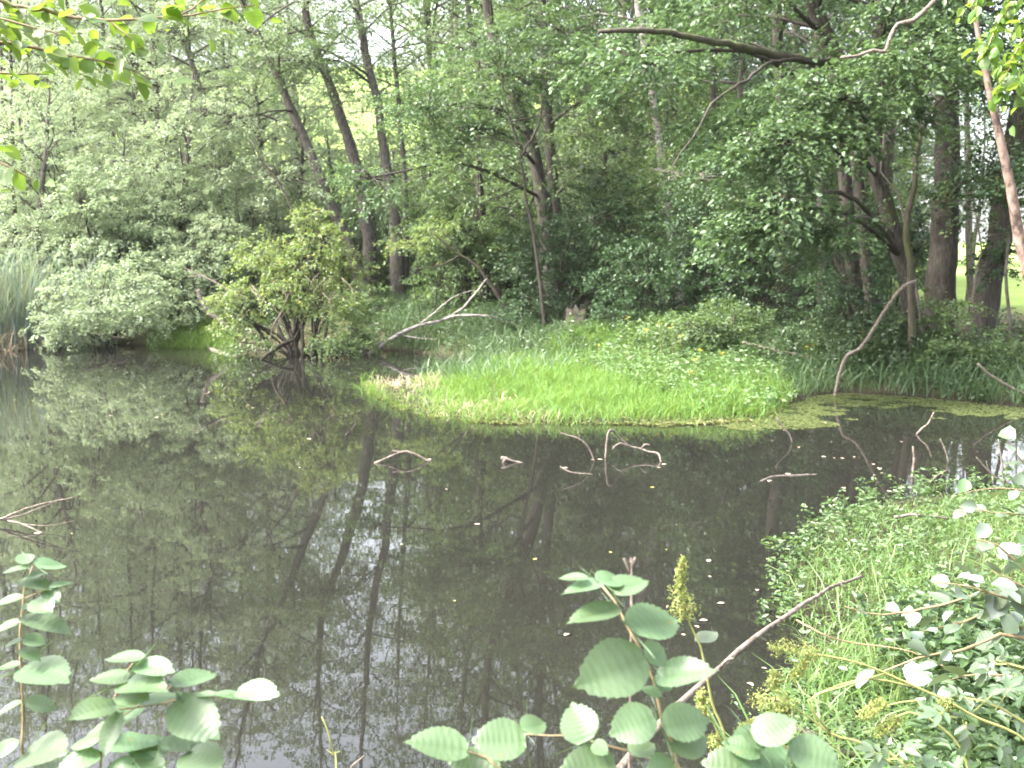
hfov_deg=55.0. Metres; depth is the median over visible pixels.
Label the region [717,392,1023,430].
duckweed
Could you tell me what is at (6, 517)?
dead branch
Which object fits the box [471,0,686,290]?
alder tree
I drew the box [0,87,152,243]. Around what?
young alder
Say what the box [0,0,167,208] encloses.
alder tree
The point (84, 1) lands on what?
alder tree
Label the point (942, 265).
alder tree
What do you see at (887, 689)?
herbs
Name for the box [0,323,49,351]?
dry reeds
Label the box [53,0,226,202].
alder tree
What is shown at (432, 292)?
hazel bush
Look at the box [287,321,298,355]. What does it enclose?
bush stem
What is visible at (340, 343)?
alder bush
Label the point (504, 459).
bent dead branch
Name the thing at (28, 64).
alder tree
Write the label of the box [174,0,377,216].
alder tree
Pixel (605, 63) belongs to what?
alder tree
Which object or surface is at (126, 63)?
alder tree
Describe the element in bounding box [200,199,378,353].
alder bush
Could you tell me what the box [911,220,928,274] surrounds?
hazel bush
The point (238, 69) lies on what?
alder tree
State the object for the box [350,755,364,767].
dry stalk
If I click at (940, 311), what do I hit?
bramble bush
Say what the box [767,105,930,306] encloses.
young alder
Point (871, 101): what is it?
alder tree
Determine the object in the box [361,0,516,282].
alder tree
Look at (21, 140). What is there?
young alder
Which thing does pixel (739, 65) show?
alder tree
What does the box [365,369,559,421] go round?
dry grass
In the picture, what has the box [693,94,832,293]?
young alder
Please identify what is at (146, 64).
alder tree
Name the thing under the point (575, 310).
tree stump
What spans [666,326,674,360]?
ragwort
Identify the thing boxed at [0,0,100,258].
alder tree
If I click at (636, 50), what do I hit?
alder tree
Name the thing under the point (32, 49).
alder tree
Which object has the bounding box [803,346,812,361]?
ragwort
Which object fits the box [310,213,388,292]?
hazel bush
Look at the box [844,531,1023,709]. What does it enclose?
sallow bush
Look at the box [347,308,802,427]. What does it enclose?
grass
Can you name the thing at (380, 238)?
hazel bush
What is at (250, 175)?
young alder
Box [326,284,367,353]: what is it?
dead branch
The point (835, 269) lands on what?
hazel bush
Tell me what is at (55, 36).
alder tree
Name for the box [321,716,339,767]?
dry stalk
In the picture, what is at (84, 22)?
alder tree
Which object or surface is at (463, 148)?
alder tree
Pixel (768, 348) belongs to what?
dead branch
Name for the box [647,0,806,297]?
alder tree
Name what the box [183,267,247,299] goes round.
dead branch
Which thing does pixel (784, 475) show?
dead twig
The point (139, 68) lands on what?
alder tree
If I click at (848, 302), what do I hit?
hazel bush
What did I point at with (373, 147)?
young alder
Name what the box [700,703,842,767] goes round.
hazel sapling
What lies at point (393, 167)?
young alder
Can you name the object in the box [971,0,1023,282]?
dead tree
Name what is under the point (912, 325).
alder tree
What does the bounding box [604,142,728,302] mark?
young alder
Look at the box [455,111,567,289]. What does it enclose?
young alder
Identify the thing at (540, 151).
young alder
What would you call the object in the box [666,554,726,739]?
meadow dock
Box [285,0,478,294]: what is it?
alder tree
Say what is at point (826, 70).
alder tree
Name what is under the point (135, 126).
young alder
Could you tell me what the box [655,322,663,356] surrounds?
ragwort
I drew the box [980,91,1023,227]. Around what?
alder tree
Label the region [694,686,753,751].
meadow dock
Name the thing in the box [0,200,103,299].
hazel bush
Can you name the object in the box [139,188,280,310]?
hazel bush
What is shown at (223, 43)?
alder tree
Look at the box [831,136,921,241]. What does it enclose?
young alder
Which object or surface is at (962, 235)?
sky
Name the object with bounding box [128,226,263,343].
willow bush
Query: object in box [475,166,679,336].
hazel bush
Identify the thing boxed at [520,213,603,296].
hazel bush
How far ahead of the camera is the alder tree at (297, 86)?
54.28 m
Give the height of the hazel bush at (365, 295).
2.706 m
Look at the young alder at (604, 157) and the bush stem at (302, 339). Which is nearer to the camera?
the bush stem at (302, 339)
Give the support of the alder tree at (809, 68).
on the ground at (1017, 296)
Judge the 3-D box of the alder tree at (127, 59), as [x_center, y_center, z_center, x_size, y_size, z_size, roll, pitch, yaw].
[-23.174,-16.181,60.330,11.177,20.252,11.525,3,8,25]
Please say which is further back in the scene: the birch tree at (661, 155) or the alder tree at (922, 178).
the alder tree at (922, 178)
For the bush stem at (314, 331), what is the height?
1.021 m
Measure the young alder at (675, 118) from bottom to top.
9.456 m
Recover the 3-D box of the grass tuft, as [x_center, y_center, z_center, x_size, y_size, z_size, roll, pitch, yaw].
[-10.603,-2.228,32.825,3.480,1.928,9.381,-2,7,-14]
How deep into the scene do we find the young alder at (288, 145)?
41.65 m
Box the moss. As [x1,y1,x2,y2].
[362,381,787,426]
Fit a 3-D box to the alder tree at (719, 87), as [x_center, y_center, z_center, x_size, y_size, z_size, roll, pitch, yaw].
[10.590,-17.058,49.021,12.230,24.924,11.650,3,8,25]
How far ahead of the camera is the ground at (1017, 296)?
18.71 m
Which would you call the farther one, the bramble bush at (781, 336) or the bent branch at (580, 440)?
the bramble bush at (781, 336)
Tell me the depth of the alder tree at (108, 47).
38.12 m
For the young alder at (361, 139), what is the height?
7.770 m
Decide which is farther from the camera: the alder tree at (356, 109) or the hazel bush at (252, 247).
the alder tree at (356, 109)
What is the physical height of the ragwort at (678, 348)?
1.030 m
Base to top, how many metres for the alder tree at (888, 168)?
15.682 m
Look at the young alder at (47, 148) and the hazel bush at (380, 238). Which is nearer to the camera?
the young alder at (47, 148)
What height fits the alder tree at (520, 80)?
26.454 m
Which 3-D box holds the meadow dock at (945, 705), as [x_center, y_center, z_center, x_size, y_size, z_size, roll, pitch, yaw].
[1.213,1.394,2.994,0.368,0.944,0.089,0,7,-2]
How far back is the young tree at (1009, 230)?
20.09 m
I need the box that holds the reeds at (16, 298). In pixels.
[0,220,133,349]
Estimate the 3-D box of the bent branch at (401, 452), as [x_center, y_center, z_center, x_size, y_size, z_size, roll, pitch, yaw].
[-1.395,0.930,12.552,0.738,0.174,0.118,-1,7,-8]
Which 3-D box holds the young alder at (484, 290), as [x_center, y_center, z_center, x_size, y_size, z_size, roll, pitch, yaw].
[-1.329,-6.586,33.060,6.305,9.044,6.971,-5,9,-36]
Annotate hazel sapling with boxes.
[0,553,72,767]
[58,642,280,767]
[403,567,717,767]
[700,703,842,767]
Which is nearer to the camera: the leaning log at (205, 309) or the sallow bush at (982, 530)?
the sallow bush at (982, 530)
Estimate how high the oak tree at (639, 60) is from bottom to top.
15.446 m
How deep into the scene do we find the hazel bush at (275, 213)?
40.38 m
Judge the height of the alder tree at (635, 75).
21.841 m
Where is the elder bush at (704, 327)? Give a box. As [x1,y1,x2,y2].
[625,294,776,360]
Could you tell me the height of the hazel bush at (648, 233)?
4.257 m
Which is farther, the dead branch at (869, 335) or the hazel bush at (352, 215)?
the hazel bush at (352, 215)
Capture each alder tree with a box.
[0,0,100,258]
[0,0,120,278]
[0,0,130,213]
[0,0,134,166]
[0,0,139,176]
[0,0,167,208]
[0,0,309,237]
[0,1,82,141]
[0,8,91,153]
[0,9,83,172]
[2,0,176,176]
[3,0,203,163]
[4,0,242,177]
[25,1,180,144]
[26,0,200,202]
[34,0,221,159]
[36,0,254,205]
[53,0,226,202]
[70,0,292,203]
[70,0,303,290]
[74,1,208,182]
[102,0,359,222]
[116,0,371,225]
[137,0,330,176]
[146,0,313,206]
[160,0,379,308]
[170,0,357,206]
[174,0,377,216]
[193,0,389,206]
[194,0,393,208]
[206,0,406,297]
[223,0,474,299]
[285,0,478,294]
[317,0,559,285]
[319,0,496,191]
[322,0,641,317]
[333,0,566,185]
[353,0,555,294]
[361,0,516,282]
[367,0,601,198]
[374,0,536,205]
[405,0,505,276]
[413,9,629,332]
[424,0,587,191]
[440,0,647,207]
[460,0,773,296]
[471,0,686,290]
[473,0,660,201]
[492,0,635,183]
[501,0,688,224]
[514,0,760,183]
[520,0,800,216]
[522,0,681,195]
[569,2,760,162]
[581,0,762,142]
[602,1,825,182]
[612,0,1023,341]
[619,0,851,311]
[619,7,786,167]
[633,0,986,218]
[636,2,758,137]
[643,0,881,323]
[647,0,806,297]
[661,0,933,290]
[674,6,820,106]
[694,1,934,209]
[700,2,911,120]
[719,0,917,314]
[722,3,911,195]
[732,0,1023,336]
[758,1,964,225]
[760,3,924,207]
[782,0,1005,304]
[799,0,1003,208]
[799,0,1023,364]
[804,1,1021,280]
[830,0,1015,227]
[842,0,1023,345]
[895,91,1005,225]
[896,81,963,228]
[902,2,1017,300]
[929,85,1023,263]
[959,6,1023,188]
[960,142,1023,226]
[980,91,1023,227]
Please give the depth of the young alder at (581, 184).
46.07 m
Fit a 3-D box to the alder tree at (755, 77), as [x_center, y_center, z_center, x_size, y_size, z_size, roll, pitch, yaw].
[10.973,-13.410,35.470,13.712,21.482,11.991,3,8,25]
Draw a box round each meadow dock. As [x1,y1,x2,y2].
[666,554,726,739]
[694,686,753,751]
[747,667,883,767]
[766,636,1023,740]
[856,695,968,767]
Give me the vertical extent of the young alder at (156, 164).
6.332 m
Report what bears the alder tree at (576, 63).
on the ground at (1017, 296)
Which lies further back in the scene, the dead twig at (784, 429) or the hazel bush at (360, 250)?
the hazel bush at (360, 250)
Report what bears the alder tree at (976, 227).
on the ground at (1017, 296)
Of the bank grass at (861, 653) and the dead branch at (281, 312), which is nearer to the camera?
the bank grass at (861, 653)
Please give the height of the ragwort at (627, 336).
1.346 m
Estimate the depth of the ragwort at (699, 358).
19.86 m
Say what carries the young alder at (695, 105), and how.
on the ground at (1017, 296)
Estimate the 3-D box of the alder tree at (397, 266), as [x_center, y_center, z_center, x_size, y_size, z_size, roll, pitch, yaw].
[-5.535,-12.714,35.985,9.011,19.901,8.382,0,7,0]
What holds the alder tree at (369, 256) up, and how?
on the ground at (1017, 296)
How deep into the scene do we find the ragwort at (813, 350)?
21.24 m
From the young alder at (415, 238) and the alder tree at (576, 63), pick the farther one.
the alder tree at (576, 63)
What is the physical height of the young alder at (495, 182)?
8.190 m
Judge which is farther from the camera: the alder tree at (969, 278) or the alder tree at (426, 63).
the alder tree at (426, 63)
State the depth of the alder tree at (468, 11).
38.56 m
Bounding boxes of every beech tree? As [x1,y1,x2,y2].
[0,0,281,191]
[955,0,1023,136]
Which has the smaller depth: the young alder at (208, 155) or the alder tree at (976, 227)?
the young alder at (208, 155)
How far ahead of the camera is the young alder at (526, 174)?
34.03 m
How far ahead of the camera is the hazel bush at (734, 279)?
34.09 m
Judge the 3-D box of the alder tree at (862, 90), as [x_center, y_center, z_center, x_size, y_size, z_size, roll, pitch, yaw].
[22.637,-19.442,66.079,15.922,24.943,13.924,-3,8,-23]
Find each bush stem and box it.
[275,321,292,355]
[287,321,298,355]
[300,320,304,355]
[310,321,315,355]
[320,320,328,355]
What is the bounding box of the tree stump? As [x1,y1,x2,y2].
[561,304,592,327]
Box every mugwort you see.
[853,735,946,767]
[916,674,1023,767]
[966,643,1023,695]
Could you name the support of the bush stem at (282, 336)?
in the water
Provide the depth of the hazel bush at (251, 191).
43.08 m
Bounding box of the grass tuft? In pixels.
[139,295,238,349]
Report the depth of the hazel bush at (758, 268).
38.75 m
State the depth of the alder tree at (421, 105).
27.33 m
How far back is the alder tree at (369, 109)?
60.20 m
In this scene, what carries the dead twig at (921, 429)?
on the water
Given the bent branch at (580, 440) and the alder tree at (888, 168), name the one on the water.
the bent branch at (580, 440)
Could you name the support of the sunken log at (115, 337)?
on the water
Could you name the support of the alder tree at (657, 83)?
on the ground at (1017, 296)
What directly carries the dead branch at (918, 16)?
attached to the alder tree at (871, 101)
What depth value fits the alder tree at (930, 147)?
65.09 m
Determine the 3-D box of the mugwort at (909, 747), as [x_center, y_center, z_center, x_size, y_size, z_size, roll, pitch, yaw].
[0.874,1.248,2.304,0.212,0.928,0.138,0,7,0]
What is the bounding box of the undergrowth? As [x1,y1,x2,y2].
[1,282,1023,401]
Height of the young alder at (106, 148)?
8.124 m
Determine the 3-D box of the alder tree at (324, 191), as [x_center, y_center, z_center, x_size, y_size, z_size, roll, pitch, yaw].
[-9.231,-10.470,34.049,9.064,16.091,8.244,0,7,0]
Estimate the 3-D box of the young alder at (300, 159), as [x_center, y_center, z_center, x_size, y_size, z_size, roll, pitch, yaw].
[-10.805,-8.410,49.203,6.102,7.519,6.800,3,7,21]
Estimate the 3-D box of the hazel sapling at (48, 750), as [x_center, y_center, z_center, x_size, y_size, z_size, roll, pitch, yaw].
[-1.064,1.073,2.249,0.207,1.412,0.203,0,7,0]
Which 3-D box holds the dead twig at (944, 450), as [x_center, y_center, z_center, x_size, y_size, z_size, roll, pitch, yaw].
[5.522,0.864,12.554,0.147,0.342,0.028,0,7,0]
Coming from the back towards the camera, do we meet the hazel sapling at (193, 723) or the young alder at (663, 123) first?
the young alder at (663, 123)
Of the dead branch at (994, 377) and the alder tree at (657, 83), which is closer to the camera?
the dead branch at (994, 377)
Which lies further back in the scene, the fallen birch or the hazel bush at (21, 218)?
the hazel bush at (21, 218)
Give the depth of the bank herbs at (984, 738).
5.00 m
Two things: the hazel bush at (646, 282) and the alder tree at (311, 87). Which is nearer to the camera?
the hazel bush at (646, 282)
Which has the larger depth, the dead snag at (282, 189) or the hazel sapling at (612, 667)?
the dead snag at (282, 189)
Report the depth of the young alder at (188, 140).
34.11 m
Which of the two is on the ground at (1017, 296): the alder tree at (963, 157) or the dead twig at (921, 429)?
the alder tree at (963, 157)
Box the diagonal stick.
[616,575,863,767]
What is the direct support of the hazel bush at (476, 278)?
on the ground at (1017, 296)
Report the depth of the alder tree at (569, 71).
68.15 m
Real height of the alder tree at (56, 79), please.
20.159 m
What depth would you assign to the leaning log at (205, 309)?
30.09 m
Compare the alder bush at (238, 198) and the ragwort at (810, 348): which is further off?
the alder bush at (238, 198)
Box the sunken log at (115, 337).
[85,331,129,339]
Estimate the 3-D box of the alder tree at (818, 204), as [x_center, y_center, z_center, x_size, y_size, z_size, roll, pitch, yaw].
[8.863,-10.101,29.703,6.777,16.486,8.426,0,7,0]
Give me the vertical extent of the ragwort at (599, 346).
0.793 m
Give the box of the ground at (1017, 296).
[3,66,1023,767]
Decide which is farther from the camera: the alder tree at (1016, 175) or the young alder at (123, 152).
the young alder at (123, 152)
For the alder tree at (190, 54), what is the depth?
37.36 m
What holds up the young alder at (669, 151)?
on the ground at (1017, 296)
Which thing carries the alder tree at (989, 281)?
on the ground at (1017, 296)
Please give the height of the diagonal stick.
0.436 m
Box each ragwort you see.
[593,344,601,367]
[622,316,633,357]
[640,328,649,369]
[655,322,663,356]
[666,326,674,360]
[674,335,684,363]
[695,350,703,371]
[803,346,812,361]
[806,344,818,361]
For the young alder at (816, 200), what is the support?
on the ground at (1017, 296)
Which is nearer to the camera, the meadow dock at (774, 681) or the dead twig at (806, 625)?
the meadow dock at (774, 681)
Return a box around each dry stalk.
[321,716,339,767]
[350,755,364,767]
[623,557,635,767]
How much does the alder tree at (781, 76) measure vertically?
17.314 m
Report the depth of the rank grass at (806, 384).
20.66 m
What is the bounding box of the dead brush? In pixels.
[976,439,1023,486]
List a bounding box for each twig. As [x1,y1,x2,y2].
[760,474,814,480]
[776,418,792,442]
[796,619,943,665]
[796,724,876,760]
[894,513,948,519]
[911,446,914,477]
[916,412,934,434]
[940,438,948,461]
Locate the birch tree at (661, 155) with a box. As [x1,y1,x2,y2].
[533,0,764,307]
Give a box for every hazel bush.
[0,146,192,307]
[0,188,55,271]
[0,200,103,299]
[7,187,108,279]
[33,165,145,223]
[113,160,251,311]
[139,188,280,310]
[159,166,273,275]
[195,222,267,298]
[228,173,335,293]
[300,176,385,286]
[308,279,412,320]
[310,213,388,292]
[356,180,434,281]
[376,185,453,290]
[387,182,542,305]
[402,209,511,322]
[433,239,521,289]
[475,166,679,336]
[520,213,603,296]
[560,233,644,305]
[571,182,749,336]
[573,195,703,301]
[659,208,777,306]
[677,214,845,332]
[731,220,776,296]
[754,211,838,304]
[778,198,907,345]
[796,219,891,309]
[800,188,925,289]
[835,186,972,307]
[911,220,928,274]
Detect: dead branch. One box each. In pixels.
[0,496,75,531]
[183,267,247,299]
[260,338,295,359]
[269,293,289,340]
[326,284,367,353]
[501,456,522,462]
[742,342,822,359]
[833,280,916,394]
[840,0,938,58]
[977,363,1023,393]
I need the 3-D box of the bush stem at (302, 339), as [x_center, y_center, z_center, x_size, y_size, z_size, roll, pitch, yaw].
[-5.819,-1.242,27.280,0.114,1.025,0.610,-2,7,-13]
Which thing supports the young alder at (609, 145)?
on the ground at (1017, 296)
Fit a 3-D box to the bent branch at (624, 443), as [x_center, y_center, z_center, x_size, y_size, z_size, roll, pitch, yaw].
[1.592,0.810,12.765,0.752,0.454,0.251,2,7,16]
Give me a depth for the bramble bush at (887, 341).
20.13 m
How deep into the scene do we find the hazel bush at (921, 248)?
33.58 m
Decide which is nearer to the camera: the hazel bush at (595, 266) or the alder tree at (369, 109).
the hazel bush at (595, 266)
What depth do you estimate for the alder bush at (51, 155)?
33.54 m
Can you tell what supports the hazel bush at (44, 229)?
on the ground at (1017, 296)
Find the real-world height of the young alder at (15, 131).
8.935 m
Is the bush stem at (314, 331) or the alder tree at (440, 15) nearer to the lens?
the bush stem at (314, 331)
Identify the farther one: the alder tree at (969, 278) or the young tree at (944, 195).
the alder tree at (969, 278)
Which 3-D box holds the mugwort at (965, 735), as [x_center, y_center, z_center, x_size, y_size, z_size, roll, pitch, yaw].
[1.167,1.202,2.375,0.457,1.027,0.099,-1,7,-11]
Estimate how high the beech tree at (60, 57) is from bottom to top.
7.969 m
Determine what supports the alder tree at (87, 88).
on the ground at (1017, 296)
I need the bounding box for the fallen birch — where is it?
[366,278,521,353]
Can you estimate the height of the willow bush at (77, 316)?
3.540 m
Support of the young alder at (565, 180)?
on the ground at (1017, 296)
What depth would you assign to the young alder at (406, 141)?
46.04 m
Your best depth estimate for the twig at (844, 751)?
4.85 m
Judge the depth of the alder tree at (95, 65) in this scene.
68.34 m
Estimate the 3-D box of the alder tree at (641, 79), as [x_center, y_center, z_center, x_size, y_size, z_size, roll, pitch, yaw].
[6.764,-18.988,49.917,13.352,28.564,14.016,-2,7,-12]
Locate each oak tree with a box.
[549,0,964,333]
[706,0,874,325]
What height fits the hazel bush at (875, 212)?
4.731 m
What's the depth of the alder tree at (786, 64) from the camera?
41.22 m
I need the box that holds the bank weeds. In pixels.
[730,464,1023,767]
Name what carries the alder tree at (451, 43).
on the ground at (1017, 296)
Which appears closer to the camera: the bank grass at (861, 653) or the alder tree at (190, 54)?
the bank grass at (861, 653)
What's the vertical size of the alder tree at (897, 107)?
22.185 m
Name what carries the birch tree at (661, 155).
on the ground at (1017, 296)
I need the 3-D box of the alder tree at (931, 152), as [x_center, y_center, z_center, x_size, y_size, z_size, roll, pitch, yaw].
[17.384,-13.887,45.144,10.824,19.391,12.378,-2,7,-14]
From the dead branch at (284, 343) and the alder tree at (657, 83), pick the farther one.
the alder tree at (657, 83)
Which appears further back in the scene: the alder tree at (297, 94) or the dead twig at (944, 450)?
the alder tree at (297, 94)
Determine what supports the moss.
on the ground at (1017, 296)
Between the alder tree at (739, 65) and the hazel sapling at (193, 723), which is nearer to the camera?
the hazel sapling at (193, 723)
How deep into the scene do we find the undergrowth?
25.45 m
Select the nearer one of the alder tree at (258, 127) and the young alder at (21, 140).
the young alder at (21, 140)
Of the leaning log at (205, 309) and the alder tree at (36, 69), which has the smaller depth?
the leaning log at (205, 309)
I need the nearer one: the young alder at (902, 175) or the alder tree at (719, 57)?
the young alder at (902, 175)
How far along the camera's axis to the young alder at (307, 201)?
45.87 m
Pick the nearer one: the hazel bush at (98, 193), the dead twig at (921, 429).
the dead twig at (921, 429)
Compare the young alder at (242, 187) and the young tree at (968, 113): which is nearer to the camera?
the young tree at (968, 113)
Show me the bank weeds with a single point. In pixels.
(838, 527)
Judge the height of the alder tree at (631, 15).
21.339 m
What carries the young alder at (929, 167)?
on the ground at (1017, 296)
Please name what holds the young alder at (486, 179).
on the ground at (1017, 296)
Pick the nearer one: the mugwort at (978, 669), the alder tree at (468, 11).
the mugwort at (978, 669)
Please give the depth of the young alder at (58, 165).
42.66 m
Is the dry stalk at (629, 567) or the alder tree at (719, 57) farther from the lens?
the alder tree at (719, 57)
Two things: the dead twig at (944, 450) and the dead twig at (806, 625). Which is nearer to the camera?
the dead twig at (806, 625)
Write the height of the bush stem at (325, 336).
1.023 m
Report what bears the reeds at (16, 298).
on the ground at (1017, 296)
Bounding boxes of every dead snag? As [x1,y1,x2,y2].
[252,141,324,300]
[412,233,512,316]
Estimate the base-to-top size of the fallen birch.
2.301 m
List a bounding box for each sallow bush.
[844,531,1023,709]
[953,426,1023,573]
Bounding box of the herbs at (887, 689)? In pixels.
[754,490,1022,767]
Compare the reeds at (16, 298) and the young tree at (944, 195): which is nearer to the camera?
the young tree at (944, 195)
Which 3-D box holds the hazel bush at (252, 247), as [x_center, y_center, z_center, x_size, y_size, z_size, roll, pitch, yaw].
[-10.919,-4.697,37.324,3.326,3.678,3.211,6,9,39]
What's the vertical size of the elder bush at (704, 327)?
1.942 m
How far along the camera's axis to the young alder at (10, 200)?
39.31 m
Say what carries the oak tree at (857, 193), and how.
on the ground at (1017, 296)
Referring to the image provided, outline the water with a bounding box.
[0,345,1023,767]
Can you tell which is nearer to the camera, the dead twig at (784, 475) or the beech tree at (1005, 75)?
the beech tree at (1005, 75)
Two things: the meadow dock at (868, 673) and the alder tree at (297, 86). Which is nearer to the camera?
the meadow dock at (868, 673)
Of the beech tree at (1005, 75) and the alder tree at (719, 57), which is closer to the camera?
the beech tree at (1005, 75)
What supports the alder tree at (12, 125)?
on the ground at (1017, 296)
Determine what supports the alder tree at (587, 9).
on the ground at (1017, 296)
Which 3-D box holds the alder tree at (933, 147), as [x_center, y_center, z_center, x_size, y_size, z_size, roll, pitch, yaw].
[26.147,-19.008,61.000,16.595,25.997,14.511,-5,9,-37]
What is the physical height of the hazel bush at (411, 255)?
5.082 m
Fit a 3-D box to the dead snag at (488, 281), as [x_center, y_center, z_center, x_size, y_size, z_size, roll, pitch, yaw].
[-1.475,-3.196,29.800,3.074,2.770,0.417,-1,7,-6]
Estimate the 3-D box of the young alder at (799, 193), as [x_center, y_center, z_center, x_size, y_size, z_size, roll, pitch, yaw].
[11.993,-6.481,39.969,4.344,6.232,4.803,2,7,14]
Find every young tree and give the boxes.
[799,1,990,340]
[860,150,1023,337]
[916,95,1023,343]
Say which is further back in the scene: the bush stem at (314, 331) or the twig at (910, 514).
the bush stem at (314, 331)
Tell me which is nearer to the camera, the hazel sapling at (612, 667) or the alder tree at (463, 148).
the hazel sapling at (612, 667)
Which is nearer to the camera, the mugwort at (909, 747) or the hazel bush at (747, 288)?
the mugwort at (909, 747)
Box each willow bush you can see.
[18,242,194,352]
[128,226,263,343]
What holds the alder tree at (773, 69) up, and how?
on the ground at (1017, 296)
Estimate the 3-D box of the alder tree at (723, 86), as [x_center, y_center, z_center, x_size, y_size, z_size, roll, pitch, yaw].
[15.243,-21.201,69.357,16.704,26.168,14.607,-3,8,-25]
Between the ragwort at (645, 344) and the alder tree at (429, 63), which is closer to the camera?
the ragwort at (645, 344)
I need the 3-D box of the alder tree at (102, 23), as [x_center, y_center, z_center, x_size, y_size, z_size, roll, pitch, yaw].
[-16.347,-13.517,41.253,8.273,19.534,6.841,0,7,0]
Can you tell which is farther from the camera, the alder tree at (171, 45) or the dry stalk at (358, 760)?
the alder tree at (171, 45)
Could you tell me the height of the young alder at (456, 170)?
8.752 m
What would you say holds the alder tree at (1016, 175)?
on the ground at (1017, 296)
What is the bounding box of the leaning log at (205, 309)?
[196,289,230,329]
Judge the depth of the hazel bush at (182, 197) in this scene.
33.82 m
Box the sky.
[1,0,1023,242]
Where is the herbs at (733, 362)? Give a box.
[573,302,799,411]
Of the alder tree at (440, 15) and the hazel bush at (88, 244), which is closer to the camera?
the hazel bush at (88, 244)
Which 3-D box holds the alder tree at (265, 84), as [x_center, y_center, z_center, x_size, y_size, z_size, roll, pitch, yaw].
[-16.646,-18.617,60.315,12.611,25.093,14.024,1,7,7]
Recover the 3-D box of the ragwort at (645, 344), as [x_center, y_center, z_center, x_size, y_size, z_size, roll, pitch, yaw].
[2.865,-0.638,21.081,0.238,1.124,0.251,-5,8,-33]
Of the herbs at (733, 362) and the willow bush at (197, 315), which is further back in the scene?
the willow bush at (197, 315)
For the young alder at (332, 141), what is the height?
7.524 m
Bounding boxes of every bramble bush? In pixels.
[730,319,862,369]
[812,314,968,383]
[897,284,1023,380]
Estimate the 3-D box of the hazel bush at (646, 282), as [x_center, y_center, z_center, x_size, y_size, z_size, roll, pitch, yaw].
[3.979,-2.979,26.224,5.273,4.658,3.997,0,7,0]
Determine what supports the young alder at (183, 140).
on the ground at (1017, 296)
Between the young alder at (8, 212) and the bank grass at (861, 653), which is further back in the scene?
the young alder at (8, 212)
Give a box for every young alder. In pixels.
[0,74,131,288]
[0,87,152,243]
[0,95,131,279]
[0,107,40,182]
[0,114,104,199]
[0,156,46,253]
[0,187,30,247]
[30,127,182,286]
[61,105,175,213]
[65,122,169,197]
[76,62,286,302]
[85,97,255,225]
[99,141,246,281]
[155,133,288,279]
[156,117,259,210]
[204,154,282,274]
[222,97,377,292]
[256,136,348,214]
[265,122,396,289]
[267,167,346,287]
[304,135,415,275]
[321,141,420,274]
[346,148,447,278]
[359,50,565,309]
[359,89,472,283]
[373,216,462,320]
[380,108,520,262]
[408,105,576,292]
[422,97,567,294]
[432,61,628,298]
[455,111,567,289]
[474,119,582,227]
[508,137,609,233]
[555,97,688,232]
[558,100,653,283]
[559,152,608,219]
[585,42,793,301]
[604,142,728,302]
[609,83,741,214]
[612,72,777,305]
[616,117,718,234]
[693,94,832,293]
[760,147,838,284]
[761,115,908,289]
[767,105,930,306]
[810,87,964,286]
[814,129,933,284]
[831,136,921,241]
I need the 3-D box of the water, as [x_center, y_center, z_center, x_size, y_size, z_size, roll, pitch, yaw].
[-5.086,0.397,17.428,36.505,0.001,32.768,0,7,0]
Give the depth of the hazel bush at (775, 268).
35.61 m
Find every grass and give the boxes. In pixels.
[343,275,1023,405]
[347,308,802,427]
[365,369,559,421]
[697,487,1023,767]
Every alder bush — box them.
[0,54,213,289]
[161,137,311,311]
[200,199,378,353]
[210,308,392,362]
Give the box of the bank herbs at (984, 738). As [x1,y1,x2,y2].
[848,566,1023,767]
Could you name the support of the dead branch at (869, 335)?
on the ground at (1017, 296)
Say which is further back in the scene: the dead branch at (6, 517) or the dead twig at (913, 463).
the dead twig at (913, 463)
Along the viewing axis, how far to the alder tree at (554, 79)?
41.48 m
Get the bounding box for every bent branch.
[374,450,430,462]
[560,428,594,460]
[605,429,661,460]
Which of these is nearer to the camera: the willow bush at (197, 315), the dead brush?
the dead brush
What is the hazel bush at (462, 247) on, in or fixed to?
on the ground at (1017, 296)
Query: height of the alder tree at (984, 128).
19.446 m
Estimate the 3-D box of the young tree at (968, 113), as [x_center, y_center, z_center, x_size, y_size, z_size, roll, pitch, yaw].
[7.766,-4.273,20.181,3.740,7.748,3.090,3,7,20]
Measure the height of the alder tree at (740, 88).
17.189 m

